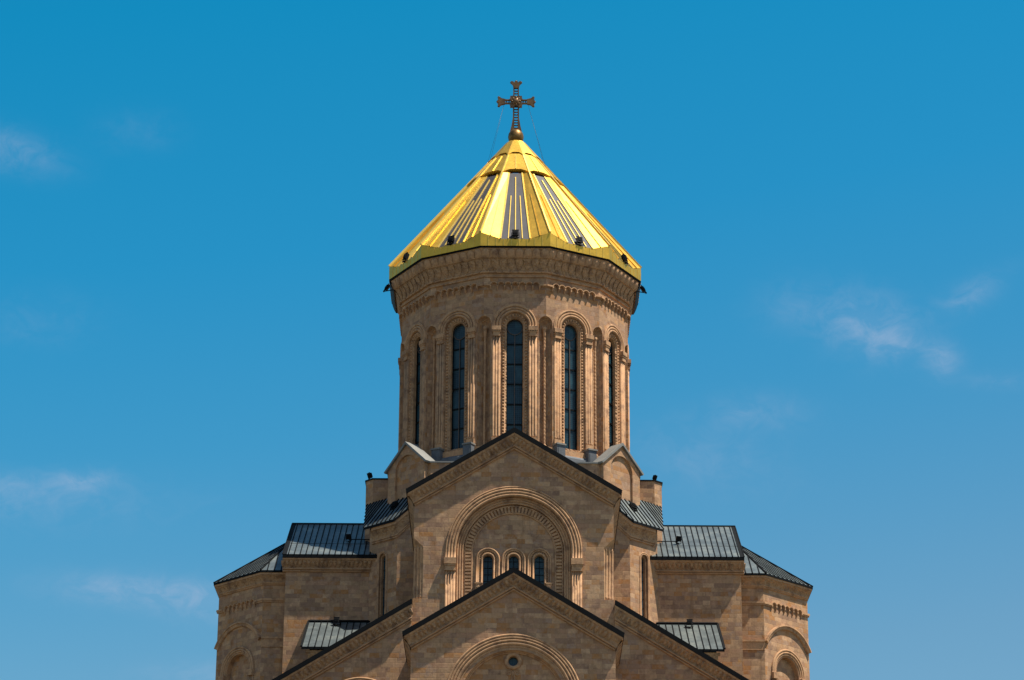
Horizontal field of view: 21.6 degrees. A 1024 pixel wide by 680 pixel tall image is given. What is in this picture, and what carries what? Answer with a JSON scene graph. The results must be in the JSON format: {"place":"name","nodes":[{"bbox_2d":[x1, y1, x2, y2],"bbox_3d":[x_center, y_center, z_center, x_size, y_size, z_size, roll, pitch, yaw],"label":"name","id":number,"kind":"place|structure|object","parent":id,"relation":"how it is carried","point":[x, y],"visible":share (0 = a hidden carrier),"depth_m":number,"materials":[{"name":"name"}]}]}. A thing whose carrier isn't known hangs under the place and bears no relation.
{"place":"outdoors","nodes":[
{"label":"outdoors","id":0,"kind":"place"},
{"bbox_2d":[0,0,1023,679],"label":"sky","id":1,"kind":"structure","parent":0,"point":[206,206],"materials":[{"name":"blue"}]},
{"bbox_2d":[213,80,812,679],"bbox_3d":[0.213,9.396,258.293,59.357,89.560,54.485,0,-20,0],"label":"cathedral","id":2,"kind":"structure","parent":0,"point":[513,534],"depth_m":259.13,"materials":[{"name":"stone"}]},
{"bbox_2d":[333,617,339,625],"bbox_3d":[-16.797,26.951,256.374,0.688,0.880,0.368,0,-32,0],"label":"floodlight","id":3,"kind":"object","parent":2,"relation":"on","point":[336,619],"visible":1,"depth_m":256.25,"materials":[{"name":"black paint"}]},
{"bbox_2d":[346,534,351,541],"bbox_3d":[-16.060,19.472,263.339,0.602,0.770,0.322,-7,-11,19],"label":"floodlight","id":4,"kind":"object","parent":2,"relation":"attached to","point":[348,536],"visible":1,"depth_m":263.24,"materials":[{"name":"black paint"}]},
{"bbox_2d":[390,500,397,509],"bbox_3d":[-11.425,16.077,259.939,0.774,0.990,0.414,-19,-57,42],"label":"floodlight","id":5,"kind":"object","parent":2,"relation":"on","point":[394,504],"visible":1,"depth_m":259.81,"materials":[{"name":"black paint"}]},
{"bbox_2d":[398,342,401,450],"bbox_3d":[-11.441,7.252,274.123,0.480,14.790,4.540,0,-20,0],"label":"drum window","id":6,"kind":"structure","parent":2,"relation":"in","point":[399,359],"depth_m":272.56,"materials":[{"name":"stone"}]},
{"bbox_2d":[402,252,408,262],"bbox_3d":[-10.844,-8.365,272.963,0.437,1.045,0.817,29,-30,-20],"label":"floodlight","id":7,"kind":"object","parent":2,"relation":"attached to","point":[405,256],"visible":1,"depth_m":272.83,"materials":[{"name":"black paint"}]},
{"bbox_2d":[402,322,425,450],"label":"drum window","id":8,"kind":"structure","parent":2,"relation":"in","point":[421,346],"depth_m":269.19,"materials":[{"name":"stone"}]},
{"bbox_2d":[446,235,454,244],"bbox_3d":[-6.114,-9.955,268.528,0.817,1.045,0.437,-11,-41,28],"label":"floodlight","id":9,"kind":"object","parent":2,"relation":"attached to","point":[451,239],"visible":1,"depth_m":268.43,"materials":[{"name":"black paint"}]},
{"bbox_2d":[435,308,475,450],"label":"drum window","id":10,"kind":"structure","parent":2,"relation":"in","point":[460,333],"depth_m":264.95,"materials":[{"name":"stone"}]},
{"bbox_2d":[475,548,499,588],"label":"gable window","id":11,"kind":"structure","parent":2,"relation":"in","point":[487,566],"depth_m":237.53,"materials":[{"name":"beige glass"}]},
{"bbox_2d":[501,548,525,573],"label":"gable window","id":12,"kind":"structure","parent":2,"relation":"in","point":[512,562],"depth_m":237.56,"materials":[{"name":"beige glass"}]},
{"bbox_2d":[491,304,537,439],"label":"drum window","id":13,"kind":"structure","parent":2,"relation":"in","point":[514,366],"depth_m":263.66,"materials":[{"name":"beige stone"}]},
{"bbox_2d":[511,229,518,238],"bbox_3d":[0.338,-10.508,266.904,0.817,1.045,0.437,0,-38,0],"label":"floodlight","id":14,"kind":"object","parent":2,"relation":"attached to","point":[514,233],"visible":1,"depth_m":266.78,"materials":[{"name":"black paint"}]},
{"bbox_2d":[527,548,551,588],"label":"gable window","id":15,"kind":"structure","parent":2,"relation":"in","point":[540,563],"depth_m":237.50,"materials":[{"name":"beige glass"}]},
{"bbox_2d":[553,309,593,451],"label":"drum window","id":16,"kind":"structure","parent":2,"relation":"in","point":[558,330],"depth_m":264.95,"materials":[{"name":"stone"}]},
{"bbox_2d":[576,236,583,245],"bbox_3d":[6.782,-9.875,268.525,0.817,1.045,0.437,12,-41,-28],"label":"floodlight","id":17,"kind":"object","parent":2,"relation":"attached to","point":[579,239],"visible":1,"depth_m":268.41,"materials":[{"name":"black paint"}]},
{"bbox_2d":[603,324,626,451],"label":"drum window","id":18,"kind":"structure","parent":2,"relation":"in","point":[608,370],"depth_m":269.19,"materials":[{"name":"stone"}]},
{"bbox_2d":[621,253,627,263],"bbox_3d":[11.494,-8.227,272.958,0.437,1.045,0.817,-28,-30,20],"label":"floodlight","id":19,"kind":"object","parent":2,"relation":"attached to","point":[624,257],"visible":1,"depth_m":272.84,"materials":[{"name":"black paint"}]},
{"bbox_2d":[628,345,630,451],"bbox_3d":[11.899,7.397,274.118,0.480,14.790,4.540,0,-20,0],"label":"drum window","id":20,"kind":"structure","parent":2,"relation":"in","point":[629,360],"depth_m":272.03,"materials":[{"name":"stone"}]},
{"bbox_2d":[629,502,637,510],"bbox_3d":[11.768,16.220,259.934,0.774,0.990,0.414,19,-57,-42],"label":"floodlight","id":21,"kind":"object","parent":2,"relation":"on","point":[633,506],"visible":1,"depth_m":259.85,"materials":[{"name":"black paint"}]},
{"bbox_2d":[640,285,646,293],"bbox_3d":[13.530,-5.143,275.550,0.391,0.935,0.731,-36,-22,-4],"label":"floodlight","id":22,"kind":"object","parent":2,"relation":"attached to","point":[642,288],"visible":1,"depth_m":275.38,"materials":[{"name":"black paint"}]},
{"bbox_2d":[675,536,681,543],"bbox_3d":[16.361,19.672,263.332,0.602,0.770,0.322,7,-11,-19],"label":"floodlight","id":23,"kind":"object","parent":2,"relation":"attached to","point":[678,538],"visible":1,"depth_m":263.24,"materials":[{"name":"black paint"}]},
{"bbox_2d":[686,619,692,627],"bbox_3d":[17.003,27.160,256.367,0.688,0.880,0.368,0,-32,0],"label":"floodlight","id":24,"kind":"object","parent":2,"relation":"on","point":[689,622],"visible":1,"depth_m":256.26,"materials":[{"name":"black paint"}]}
]}

